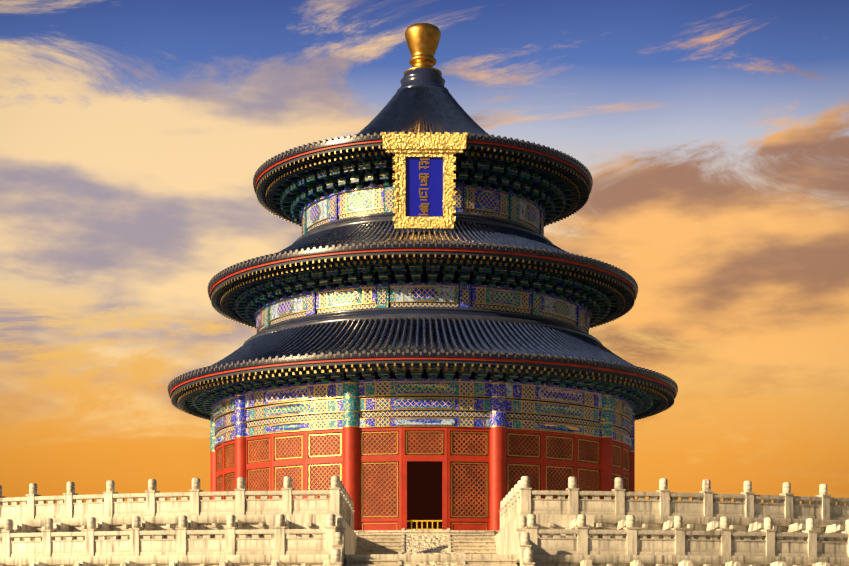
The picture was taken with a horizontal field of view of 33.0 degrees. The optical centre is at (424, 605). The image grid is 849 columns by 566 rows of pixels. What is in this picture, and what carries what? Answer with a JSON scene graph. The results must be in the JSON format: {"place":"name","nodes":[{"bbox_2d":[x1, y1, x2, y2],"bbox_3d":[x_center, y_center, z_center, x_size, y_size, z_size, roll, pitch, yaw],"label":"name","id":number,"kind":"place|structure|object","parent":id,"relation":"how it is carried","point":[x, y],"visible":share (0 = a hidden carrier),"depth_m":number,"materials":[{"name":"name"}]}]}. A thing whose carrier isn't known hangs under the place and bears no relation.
{"place":"outdoors","nodes":[
{"label":"outdoors","id":0,"kind":"place"},
{"bbox_2d":[0,0,848,505],"label":"sky","id":1,"kind":"structure","parent":0,"point":[711,136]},
{"label":"ground","id":2,"kind":"structure","parent":0,"visible":0},
{"bbox_2d":[0,476,848,565],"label":"stone balustrade","id":3,"kind":"object","parent":2,"relation":"on","point":[152,526],"visible":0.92,"depth_m":57.55,"materials":[{"name":"white stone"}]},
{"bbox_2d":[210,377,634,530],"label":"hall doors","id":4,"kind":"structure","parent":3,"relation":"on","point":[451,478],"depth_m":84.64,"materials":[{"name":"paint"}]},
{"bbox_2d":[210,378,634,451],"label":"lower frieze","id":5,"kind":"object","parent":4,"relation":"on","point":[428,402],"visible":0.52,"depth_m":84.81,"materials":[{"name":"multicoloured paint"}]},
{"bbox_2d":[186,364,659,414],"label":"roof brackets","id":6,"kind":"object","parent":5,"relation":"on","point":[639,400],"visible":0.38,"depth_m":85.26,"materials":[{"name":"green"}]},
{"bbox_2d":[168,317,677,420],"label":"lower roof","id":7,"kind":"structure","parent":6,"relation":"on","point":[454,342],"depth_m":84.19,"materials":[{"name":"tile"}]},
{"bbox_2d":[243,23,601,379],"bbox_3d":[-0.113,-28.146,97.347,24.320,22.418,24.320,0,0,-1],"label":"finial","id":8,"kind":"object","parent":7,"relation":"on","point":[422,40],"visible":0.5,"depth_m":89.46,"materials":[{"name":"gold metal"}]},
{"bbox_2d":[300,184,544,235],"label":"upper frieze","id":9,"kind":"object","parent":8,"relation":"attached to","point":[365,200],"visible":0.5,"depth_m":90.79,"materials":[{"name":"multicoloured paint"}]},
{"bbox_2d":[270,149,574,226],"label":"roof brackets","id":10,"kind":"object","parent":9,"relation":"on","point":[549,197],"visible":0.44,"depth_m":90.66,"materials":[{"name":"green"}]},
{"bbox_2d":[253,86,592,224],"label":"top roof","id":11,"kind":"structure","parent":10,"relation":"on","point":[416,109],"depth_m":91.81,"materials":[{"name":"tile"}]},
{"bbox_2d":[381,132,467,227],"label":"name plaque","id":12,"kind":"object","parent":10,"relation":"attached to","point":[424,176],"visible":1,"depth_m":86.16,"materials":[{"name":"gold metal"}]},
{"bbox_2d":[255,283,590,333],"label":"middle frieze","id":13,"kind":"object","parent":8,"relation":"attached to","point":[457,295],"visible":0.52,"depth_m":87.33,"materials":[{"name":"multicoloured paint"}]},
{"bbox_2d":[228,256,616,325],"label":"roof brackets","id":14,"kind":"object","parent":13,"relation":"on","point":[249,302],"visible":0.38,"depth_m":87.31,"materials":[{"name":"green"}]},
{"bbox_2d":[208,220,637,328],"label":"middle roof","id":15,"kind":"structure","parent":14,"relation":"on","point":[386,240],"depth_m":86.49,"materials":[{"name":"tile"}]},
{"bbox_2d":[330,516,534,565],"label":"marble stairs","id":16,"kind":"structure","parent":3,"relation":"attached to","point":[404,543],"depth_m":73.70,"materials":[{"name":"white stone"}]}
]}

